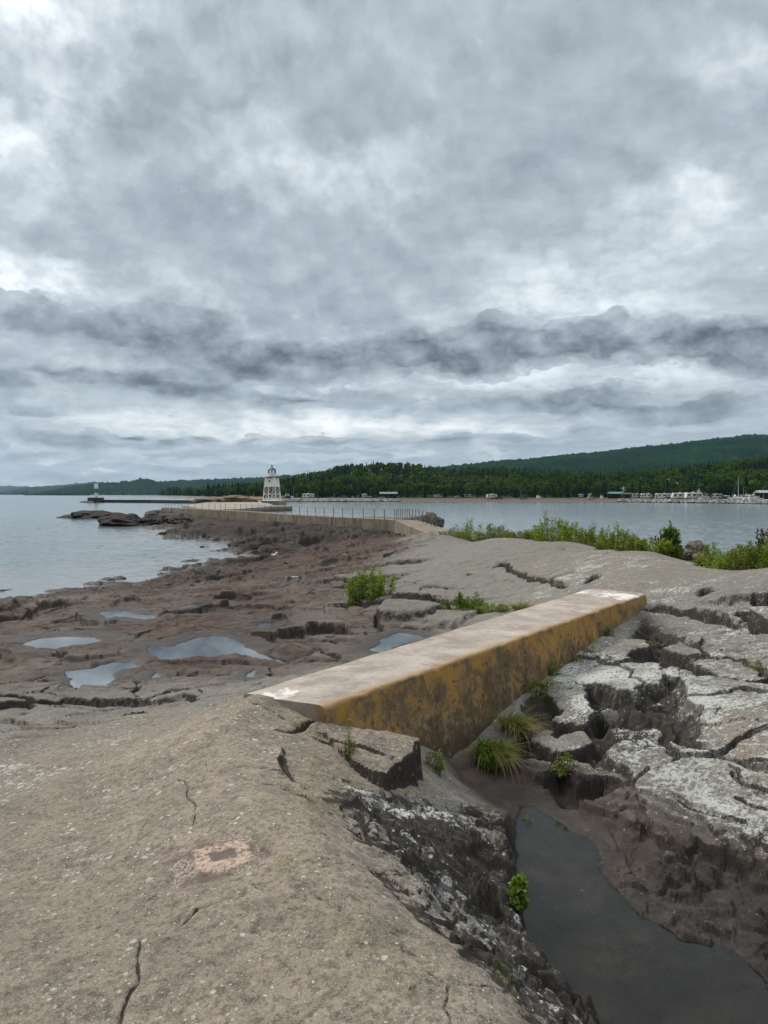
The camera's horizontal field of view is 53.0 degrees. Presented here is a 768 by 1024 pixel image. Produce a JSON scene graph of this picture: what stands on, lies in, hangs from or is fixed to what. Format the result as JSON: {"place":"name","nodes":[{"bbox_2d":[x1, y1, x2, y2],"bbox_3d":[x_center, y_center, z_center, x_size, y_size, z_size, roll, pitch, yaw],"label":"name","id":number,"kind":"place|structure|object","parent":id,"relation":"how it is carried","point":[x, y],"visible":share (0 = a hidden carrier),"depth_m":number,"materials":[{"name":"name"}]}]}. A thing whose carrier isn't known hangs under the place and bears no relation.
{"place":"outdoors","nodes":[
{"label":"outdoors","id":0,"kind":"place"},
{"bbox_2d":[0,485,27,491],"bbox_3d":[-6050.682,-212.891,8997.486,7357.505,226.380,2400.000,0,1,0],"label":"distant hill","id":1,"kind":"structure","parent":0,"point":[5,488],"depth_m":9089.60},
{"bbox_2d":[0,481,155,494],"bbox_3d":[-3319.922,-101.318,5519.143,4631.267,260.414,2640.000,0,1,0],"label":"distant hill","id":2,"kind":"structure","parent":0,"point":[28,490],"depth_m":5450.77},
{"bbox_2d":[24,470,369,494],"bbox_3d":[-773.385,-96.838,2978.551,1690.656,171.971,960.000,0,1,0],"label":"wooded hill","id":3,"kind":"structure","parent":0,"point":[142,486],"depth_m":2941.02,"materials":[{"name":"plant"}]},
{"bbox_2d":[0,515,767,1023],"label":"rocky shore","id":4,"kind":"structure","parent":0,"point":[198,839],"depth_m":4.85,"materials":[{"name":"stone"}]},
{"bbox_2d":[23,637,100,648],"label":"pool water","id":5,"kind":"structure","parent":4,"relation":"on","point":[55,642],"depth_m":16.31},
{"bbox_2d":[65,661,140,687],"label":"pool water","id":6,"kind":"structure","parent":4,"relation":"on","point":[101,674],"depth_m":11.92,"materials":[{"name":"liquid"}]},
{"bbox_2d":[99,611,155,618],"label":"pool water","id":7,"kind":"structure","parent":4,"relation":"on","point":[108,614],"depth_m":20.98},
{"bbox_2d":[147,636,294,662],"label":"pool water","id":8,"kind":"structure","parent":4,"relation":"on","point":[210,646],"depth_m":13.75,"materials":[{"name":"liquid"}]},
{"bbox_2d":[161,508,478,541],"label":"breakwater wall","id":9,"kind":"structure","parent":4,"relation":"on","point":[407,527],"depth_m":87.20,"materials":[{"name":"concrete"}]},
{"bbox_2d":[167,502,394,519],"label":"railing","id":10,"kind":"object","parent":9,"relation":"on","point":[299,510],"visible":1,"depth_m":89.34,"materials":[{"name":"metal"}]},
{"bbox_2d":[396,509,436,526],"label":"railing","id":11,"kind":"object","parent":9,"relation":"on","point":[415,516],"visible":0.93,"depth_m":74.11,"materials":[{"name":"metal"}]},
{"bbox_2d":[339,719,356,757],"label":"leafy plant","id":12,"kind":"object","parent":4,"relation":"on","point":[348,746],"visible":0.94,"depth_m":5.09,"materials":[{"name":"green plant"}]},
{"bbox_2d":[342,565,398,606],"bbox_3d":[-0.276,1.765,18.207,1.211,1.070,1.197,1,1,26],"label":"shrub","id":13,"kind":"object","parent":4,"relation":"on","point":[379,587],"visible":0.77,"depth_m":18.03,"materials":[{"name":"green plant"}]},
{"bbox_2d":[364,516,399,518],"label":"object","id":14,"kind":"object","parent":4,"relation":"on","point":[386,517],"visible":0.16,"depth_m":86.51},
{"bbox_2d":[369,633,422,651],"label":"pool water","id":15,"kind":"structure","parent":4,"relation":"on","point":[394,640],"depth_m":13.52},
{"bbox_2d":[418,512,444,527],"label":"rock boulder","id":16,"kind":"object","parent":4,"relation":"on","point":[440,521],"visible":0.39,"depth_m":81.22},
{"bbox_2d":[424,747,445,775],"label":"leafy plant","id":17,"kind":"object","parent":4,"relation":"on","point":[439,761],"visible":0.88,"depth_m":5.86,"materials":[{"name":"green plant"}]},
{"bbox_2d":[243,589,646,757],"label":"concrete wall","id":18,"kind":"structure","parent":4,"relation":"on","point":[447,693],"depth_m":7.05,"materials":[{"name":"concrete"}]},
{"bbox_2d":[438,527,464,537],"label":"shrub","id":19,"kind":"object","parent":4,"relation":"on","point":[442,532],"visible":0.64,"depth_m":42.50,"materials":[{"name":"green plant"}]},
{"bbox_2d":[440,591,487,609],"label":"shrub","id":20,"kind":"object","parent":4,"relation":"on","point":[460,604],"visible":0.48,"depth_m":15.67,"materials":[{"name":"green plant"}]},
{"bbox_2d":[448,518,487,541],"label":"shrub","id":21,"kind":"object","parent":4,"relation":"on","point":[468,532],"visible":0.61,"depth_m":41.84,"materials":[{"name":"green plant"}]},
{"bbox_2d":[474,602,504,613],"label":"shrub","id":22,"kind":"object","parent":4,"relation":"on","point":[486,609],"visible":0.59,"depth_m":14.87,"materials":[{"name":"green plant"}]},
{"bbox_2d":[470,737,510,771],"bbox_3d":[0.925,2.100,6.620,0.322,0.307,0.329,1,2,36],"label":"leafy plant","id":23,"kind":"object","parent":4,"relation":"on","point":[480,747],"visible":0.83,"depth_m":6.59,"materials":[{"name":"green plant"}]},
{"bbox_2d":[471,523,511,539],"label":"shrub","id":24,"kind":"object","parent":4,"relation":"on","point":[493,533],"visible":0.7,"depth_m":29.03,"materials":[{"name":"green plant"}]},
{"bbox_2d":[463,734,536,772],"bbox_3d":[1.015,2.074,6.663,0.809,0.251,0.766,0,1,0],"label":"grass tuft","id":25,"kind":"object","parent":4,"relation":"on","point":[496,749],"visible":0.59,"depth_m":6.66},
{"bbox_2d":[489,602,518,611],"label":"grass tuft","id":26,"kind":"object","parent":4,"relation":"on","point":[501,608],"visible":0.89,"depth_m":14.47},
{"bbox_2d":[483,746,529,780],"bbox_3d":[1.102,2.150,6.544,0.515,0.228,0.526,0,1,0],"label":"grass tuft","id":27,"kind":"object","parent":4,"relation":"on","point":[509,759],"visible":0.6,"depth_m":6.53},
{"bbox_2d":[498,871,531,915],"bbox_3d":[0.665,1.915,3.832,0.161,0.245,0.162,-1,2,-41],"label":"leafy plant","id":28,"kind":"object","parent":4,"relation":"on","point":[520,901],"visible":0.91,"depth_m":3.82,"materials":[{"name":"green plant"}]},
{"bbox_2d":[496,529,535,538],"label":"shrub","id":29,"kind":"object","parent":4,"relation":"on","point":[514,534],"visible":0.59,"depth_m":27.99,"materials":[{"name":"green plant"}]},
{"bbox_2d":[484,705,555,739],"bbox_3d":[1.268,1.923,7.046,0.704,0.248,0.676,1,2,31],"label":"grass tuft","id":30,"kind":"object","parent":4,"relation":"on","point":[508,722],"visible":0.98,"depth_m":7.10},
{"bbox_2d":[507,599,537,609],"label":"grass tuft","id":31,"kind":"object","parent":4,"relation":"on","point":[521,607],"visible":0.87,"depth_m":14.26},
{"bbox_2d":[520,528,540,540],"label":"shrub","id":32,"kind":"object","parent":4,"relation":"on","point":[526,533],"visible":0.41,"depth_m":27.49,"materials":[{"name":"green plant"}]},
{"bbox_2d":[504,715,558,745],"bbox_3d":[1.365,2.001,6.978,0.615,0.276,0.584,-1,2,-28],"label":"grass tuft","id":33,"kind":"object","parent":4,"relation":"on","point":[521,730],"visible":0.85,"depth_m":7.03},
{"bbox_2d":[524,676,545,697],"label":"leafy plant","id":34,"kind":"object","parent":4,"relation":"on","point":[535,686],"visible":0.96,"depth_m":7.91,"materials":[{"name":"green plant"}]},
{"bbox_2d":[535,675,558,687],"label":"grass tuft","id":35,"kind":"object","parent":4,"relation":"on","point":[547,681],"visible":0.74,"depth_m":8.10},
{"bbox_2d":[530,510,575,541],"bbox_3d":[5.517,0.509,25.125,1.603,1.186,1.587,0,1,17],"label":"shrub","id":36,"kind":"object","parent":4,"relation":"on","point":[543,534],"visible":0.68,"depth_m":25.01,"materials":[{"name":"green plant"}]},
{"bbox_2d":[546,659,561,675],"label":"leafy plant","id":37,"kind":"object","parent":4,"relation":"on","point":[552,671],"visible":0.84,"depth_m":8.43,"materials":[{"name":"green plant"}]},
{"bbox_2d":[551,751,575,780],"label":"leafy plant","id":38,"kind":"object","parent":4,"relation":"on","point":[562,774],"visible":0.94,"depth_m":6.24,"materials":[{"name":"green plant"}]},
{"bbox_2d":[553,521,597,543],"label":"shrub","id":39,"kind":"object","parent":4,"relation":"on","point":[563,536],"visible":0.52,"depth_m":23.49,"materials":[{"name":"green plant"}]},
{"bbox_2d":[570,652,588,661],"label":"grass tuft","id":40,"kind":"object","parent":4,"relation":"on","point":[576,658],"visible":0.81,"depth_m":8.97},
{"bbox_2d":[581,643,602,651],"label":"grass tuft","id":41,"kind":"object","parent":4,"relation":"on","point":[588,650],"visible":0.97,"depth_m":9.23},
{"bbox_2d":[577,522,612,548],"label":"shrub","id":42,"kind":"object","parent":4,"relation":"on","point":[589,541],"visible":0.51,"depth_m":22.73,"materials":[{"name":"green plant"}]},
{"bbox_2d":[603,625,614,636],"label":"leafy plant","id":43,"kind":"object","parent":4,"relation":"on","point":[607,629],"visible":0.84,"depth_m":9.91,"materials":[{"name":"green plant"}]},
{"bbox_2d":[593,522,635,550],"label":"shrub","id":44,"kind":"object","parent":4,"relation":"on","point":[613,537],"visible":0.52,"depth_m":20.02,"materials":[{"name":"green plant"}]},
{"bbox_2d":[614,532,648,550],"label":"shrub","id":45,"kind":"object","parent":4,"relation":"on","point":[630,546],"visible":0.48,"depth_m":18.81,"materials":[{"name":"green plant"}]},
{"bbox_2d":[634,536,674,554],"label":"shrub","id":46,"kind":"object","parent":4,"relation":"on","point":[665,548],"visible":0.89,"depth_m":18.07,"materials":[{"name":"green plant"}]},
{"bbox_2d":[654,529,668,550],"bbox_3d":[6.816,0.773,18.807,0.500,0.772,0.490,-1,2,-30],"label":"sapling","id":47,"kind":"object","parent":4,"relation":"on","point":[658,539],"visible":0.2,"depth_m":18.77,"materials":[{"name":"green plant"}]},
{"bbox_2d":[655,535,687,558],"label":"shrub","id":48,"kind":"object","parent":4,"relation":"on","point":[677,555],"visible":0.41,"depth_m":18.49,"materials":[{"name":"green plant"}]},
{"bbox_2d":[660,520,684,558],"bbox_3d":[6.988,0.711,18.693,0.645,1.063,0.606,0,1,0],"label":"sapling","id":49,"kind":"object","parent":4,"relation":"on","point":[672,531],"visible":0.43,"depth_m":18.62,"materials":[{"name":"green plant"}]},
{"bbox_2d":[680,548,692,560],"bbox_3d":[7.538,1.086,19.431,0.474,0.336,0.675,0,1,0],"label":"rock boulder","id":50,"kind":"object","parent":4,"relation":"on","point":[688,553],"visible":0.48,"depth_m":19.18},
{"bbox_2d":[684,540,705,561],"bbox_3d":[8.128,1.038,20.048,0.687,0.611,0.673,0,1,0],"label":"rock boulder","id":51,"kind":"object","parent":4,"relation":"on","point":[697,544],"visible":0.39,"depth_m":19.83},
{"bbox_2d":[692,553,711,561],"bbox_3d":[7.480,1.121,18.003,0.425,0.326,0.741,0,1,0],"label":"rock boulder","id":52,"kind":"object","parent":4,"relation":"on","point":[694,555],"visible":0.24,"depth_m":18.01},
{"bbox_2d":[691,542,738,567],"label":"shrub","id":53,"kind":"object","parent":4,"relation":"on","point":[698,562],"visible":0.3,"depth_m":14.87,"materials":[{"name":"green plant"}]},
{"bbox_2d":[701,551,747,569],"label":"shrub","id":54,"kind":"object","parent":4,"relation":"on","point":[718,562],"visible":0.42,"depth_m":14.02,"materials":[{"name":"green plant"}]},
{"bbox_2d":[721,540,765,569],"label":"shrub","id":55,"kind":"object","parent":4,"relation":"on","point":[749,555],"visible":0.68,"depth_m":13.62,"materials":[{"name":"green plant"}]},
{"bbox_2d":[744,661,767,672],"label":"leafy plant","id":56,"kind":"object","parent":4,"relation":"on","point":[755,667],"visible":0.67,"depth_m":8.02,"materials":[{"name":"green plant"}]},
{"bbox_2d":[747,537,767,568],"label":"shrub","id":57,"kind":"object","parent":4,"relation":"on","point":[763,561],"visible":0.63,"depth_m":13.32,"materials":[{"name":"green plant"}]},
{"bbox_2d":[755,528,767,554],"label":"sapling","id":58,"kind":"object","parent":4,"relation":"on","point":[761,541],"visible":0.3,"depth_m":13.75,"materials":[{"name":"green plant"}]},
{"bbox_2d":[0,495,767,597],"bbox_3d":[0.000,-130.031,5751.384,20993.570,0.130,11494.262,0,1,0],"label":"lake water","id":59,"kind":"structure","parent":0,"point":[43,548],"depth_m":103.75,"materials":[{"name":"liquid"}]},
{"bbox_2d":[56,510,122,518],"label":"rock islet","id":60,"kind":"object","parent":59,"relation":"in","point":[86,514],"visible":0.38,"depth_m":142.50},
{"bbox_2d":[79,498,103,502],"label":"beacon base","id":61,"kind":"object","parent":59,"relation":"in","point":[94,500],"visible":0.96,"depth_m":406.96,"materials":[{"name":"concrete"}]},
{"bbox_2d":[94,483,97,497],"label":"harbour beacon","id":62,"kind":"object","parent":61,"relation":"on","point":[96,490],"visible":1,"depth_m":409.04,"materials":[{"name":"white paint"}]},
{"bbox_2d":[97,513,163,525],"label":"rock islet","id":63,"kind":"object","parent":59,"relation":"in","point":[129,519],"visible":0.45,"depth_m":109.75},
{"bbox_2d":[102,500,195,503],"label":"pier","id":64,"kind":"structure","parent":59,"relation":"in","point":[149,501],"depth_m":395.44,"materials":[{"name":"concrete"}]},
{"bbox_2d":[139,517,168,523],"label":"rock islet","id":65,"kind":"object","parent":59,"relation":"in","point":[163,520],"visible":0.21,"depth_m":112.02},
{"bbox_2d":[142,510,193,519],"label":"rock islet","id":66,"kind":"object","parent":59,"relation":"in","point":[169,515],"visible":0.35,"depth_m":118.84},
{"bbox_2d":[167,516,193,523],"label":"rock islet","id":67,"kind":"object","parent":59,"relation":"in","point":[177,520],"visible":0.5,"depth_m":110.49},
{"bbox_2d":[191,497,219,503],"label":"rock mound","id":68,"kind":"object","parent":59,"relation":"in","point":[204,499],"visible":0.45,"depth_m":281.03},
{"bbox_2d":[227,540,245,547],"bbox_3d":[-11.820,2.986,63.912,2.334,1.315,3.976,0,1,0],"label":"shore rock","id":69,"kind":"object","parent":59,"relation":"in","point":[235,543],"visible":0.23,"depth_m":62.97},
{"bbox_2d":[183,502,291,511],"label":"concrete deck","id":70,"kind":"structure","parent":59,"relation":"in","point":[256,506],"depth_m":189.20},
{"bbox_2d":[259,501,286,504],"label":"lighthouse plinth","id":71,"kind":"structure","parent":70,"relation":"on","point":[278,502],"depth_m":215.40,"materials":[{"name":"concrete"}]},
{"bbox_2d":[262,465,281,500],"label":"lighthouse","id":72,"kind":"object","parent":71,"relation":"on","point":[271,480],"visible":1,"depth_m":216.64,"materials":[{"name":"white paint"}]},
{"bbox_2d":[216,495,266,501],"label":"rock mound","id":73,"kind":"object","parent":59,"relation":"in","point":[234,498],"visible":0.36,"depth_m":255.39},
{"bbox_2d":[0,0,767,486],"label":"sky","id":74,"kind":"structure","parent":0,"point":[239,238],"materials":[{"name":"grey"}]},
{"bbox_2d":[90,468,766,501],"bbox_3d":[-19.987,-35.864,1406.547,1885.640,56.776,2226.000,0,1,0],"label":"shore ground","id":75,"kind":"structure","parent":0,"point":[432,498],"depth_m":467.36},
{"bbox_2d":[296,486,305,496],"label":"broadleaf tree","id":76,"kind":"object","parent":75,"relation":"on","point":[300,491],"visible":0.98,"depth_m":496.61,"materials":[{"name":"green plant"}]},
{"bbox_2d":[300,493,313,497],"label":"camper trailer","id":77,"kind":"object","parent":75,"relation":"on","point":[307,494],"visible":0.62,"depth_m":487.61,"materials":[{"name":"white metal"}]},
{"bbox_2d":[279,498,400,501],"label":"riprap","id":78,"kind":"object","parent":75,"relation":"on","point":[340,500],"visible":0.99,"depth_m":448.46,"materials":[{"name":"stone"}]},
{"bbox_2d":[340,487,347,496],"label":"broadleaf tree","id":79,"kind":"object","parent":75,"relation":"on","point":[343,491],"visible":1,"depth_m":497.93,"materials":[{"name":"green plant"}]},
{"bbox_2d":[369,488,376,497],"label":"broadleaf tree","id":80,"kind":"object","parent":75,"relation":"on","point":[372,491],"visible":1,"depth_m":501.85,"materials":[{"name":"green plant"}]},
{"bbox_2d":[379,492,397,497],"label":"picnic shelter","id":81,"kind":"object","parent":75,"relation":"on","point":[390,494],"visible":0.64,"depth_m":490.06,"materials":[{"name":"grey"}]},
{"bbox_2d":[394,486,404,496],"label":"broadleaf tree","id":82,"kind":"object","parent":75,"relation":"on","point":[399,489],"visible":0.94,"depth_m":504.28,"materials":[{"name":"green plant"}]},
{"bbox_2d":[449,484,458,497],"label":"broadleaf tree","id":83,"kind":"object","parent":75,"relation":"on","point":[453,489],"visible":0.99,"depth_m":500.08,"materials":[{"name":"green plant"}]},
{"bbox_2d":[159,455,767,497],"bbox_3d":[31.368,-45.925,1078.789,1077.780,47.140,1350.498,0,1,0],"label":"forest","id":84,"kind":"object","parent":75,"relation":"on","point":[435,481],"visible":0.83,"depth_m":623.62,"materials":[{"name":"green plant"}]},
{"bbox_2d":[482,487,492,494],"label":"broadleaf tree","id":85,"kind":"object","parent":75,"relation":"on","point":[487,491],"visible":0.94,"depth_m":498.29,"materials":[{"name":"green plant"}]},
{"bbox_2d":[525,486,532,496],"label":"broadleaf tree","id":86,"kind":"object","parent":75,"relation":"on","point":[528,490],"visible":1,"depth_m":500.75,"materials":[{"name":"green plant"}]},
{"bbox_2d":[541,486,552,497],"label":"broadleaf tree","id":87,"kind":"object","parent":75,"relation":"on","point":[546,490],"visible":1,"depth_m":492.17,"materials":[{"name":"green plant"}]},
{"bbox_2d":[555,487,563,496],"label":"broadleaf tree","id":88,"kind":"object","parent":75,"relation":"on","point":[559,491],"visible":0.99,"depth_m":495.75,"materials":[{"name":"green plant"}]},
{"bbox_2d":[568,486,578,496],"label":"broadleaf tree","id":89,"kind":"object","parent":75,"relation":"on","point":[573,491],"visible":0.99,"depth_m":494.04,"materials":[{"name":"green plant"}]},
{"bbox_2d":[590,486,598,496],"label":"broadleaf tree","id":90,"kind":"object","parent":75,"relation":"on","point":[594,491],"visible":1,"depth_m":493.58,"materials":[{"name":"green plant"}]},
{"bbox_2d":[607,492,622,498],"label":"picnic shelter","id":91,"kind":"object","parent":75,"relation":"on","point":[615,495],"visible":0.78,"depth_m":457.20,"materials":[{"name":"green metal"}]},
{"bbox_2d":[621,492,632,498],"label":"picnic shelter","id":92,"kind":"object","parent":75,"relation":"on","point":[626,495],"visible":0.92,"depth_m":445.42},
{"bbox_2d":[640,493,653,497],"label":"motorhome","id":93,"kind":"object","parent":75,"relation":"on","point":[646,495],"visible":0.83,"depth_m":487.58,"materials":[{"name":"silver metal"}]},
{"bbox_2d":[655,493,670,498],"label":"motorhome","id":94,"kind":"object","parent":75,"relation":"on","point":[660,495],"visible":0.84,"depth_m":436.28,"materials":[{"name":"silver metal"}]},
{"bbox_2d":[667,484,679,494],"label":"broadleaf tree","id":95,"kind":"object","parent":75,"relation":"on","point":[673,489],"visible":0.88,"depth_m":478.74,"materials":[{"name":"green plant"}]},
{"bbox_2d":[671,492,684,498],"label":"camper trailer","id":96,"kind":"object","parent":75,"relation":"on","point":[679,495],"visible":0.69,"depth_m":405.54,"materials":[{"name":"silver metal"}]},
{"bbox_2d":[682,482,697,492],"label":"broadleaf tree","id":97,"kind":"object","parent":75,"relation":"on","point":[691,487],"visible":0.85,"depth_m":470.90,"materials":[{"name":"green plant"}]},
{"bbox_2d":[616,498,767,503],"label":"riprap","id":98,"kind":"object","parent":75,"relation":"on","point":[738,501],"visible":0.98,"depth_m":381.99,"materials":[{"name":"stone"}]},
{"bbox_2d":[684,492,702,498],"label":"camper trailer","id":99,"kind":"object","parent":75,"relation":"on","point":[694,495],"visible":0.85,"depth_m":398.47,"materials":[{"name":"silver metal"}]},
{"bbox_2d":[696,485,706,493],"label":"broadleaf tree","id":100,"kind":"object","parent":75,"relation":"on","point":[702,489],"visible":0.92,"depth_m":436.86,"materials":[{"name":"green plant"}]},
{"bbox_2d":[697,488,711,498],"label":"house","id":101,"kind":"structure","parent":75,"relation":"on","point":[706,496],"depth_m":457.65,"materials":[{"name":"grey"}]},
{"bbox_2d":[705,483,716,495],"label":"broadleaf tree","id":102,"kind":"object","parent":75,"relation":"on","point":[712,488],"visible":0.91,"depth_m":445.17,"materials":[{"name":"green plant"}]},
{"bbox_2d":[715,481,730,495],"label":"broadleaf tree","id":103,"kind":"object","parent":75,"relation":"on","point":[720,488],"visible":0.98,"depth_m":440.84,"materials":[{"name":"green plant"}]},
{"bbox_2d":[723,483,735,495],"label":"broadleaf tree","id":104,"kind":"object","parent":75,"relation":"on","point":[727,492],"visible":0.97,"depth_m":439.84,"materials":[{"name":"green plant"}]},
{"bbox_2d":[734,483,745,496],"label":"broadleaf tree","id":105,"kind":"object","parent":75,"relation":"on","point":[741,489],"visible":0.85,"depth_m":439.48,"materials":[{"name":"green plant"}]},
{"bbox_2d":[744,473,748,494],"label":"conifer tree","id":106,"kind":"object","parent":75,"relation":"on","point":[746,484],"visible":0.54,"depth_m":449.48,"materials":[{"name":"green plant"}]},
{"bbox_2d":[745,485,755,494],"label":"broadleaf tree","id":107,"kind":"object","parent":75,"relation":"on","point":[749,489],"visible":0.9,"depth_m":428.79,"materials":[{"name":"green plant"}]},
{"bbox_2d":[752,483,762,493],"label":"broadleaf tree","id":108,"kind":"object","parent":75,"relation":"on","point":[758,486],"visible":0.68,"depth_m":426.62,"materials":[{"name":"green plant"}]},
{"bbox_2d":[753,490,767,498],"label":"picnic shelter","id":109,"kind":"object","parent":75,"relation":"on","point":[759,493],"visible":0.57,"depth_m":377.16,"materials":[{"name":"silver metal"}]},
{"bbox_2d":[434,433,767,478],"bbox_3d":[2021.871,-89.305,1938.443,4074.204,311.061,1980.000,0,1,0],"label":"wooded hill","id":110,"kind":"structure","parent":0,"point":[704,452],"depth_m":1869.56,"materials":[{"name":"plant"}]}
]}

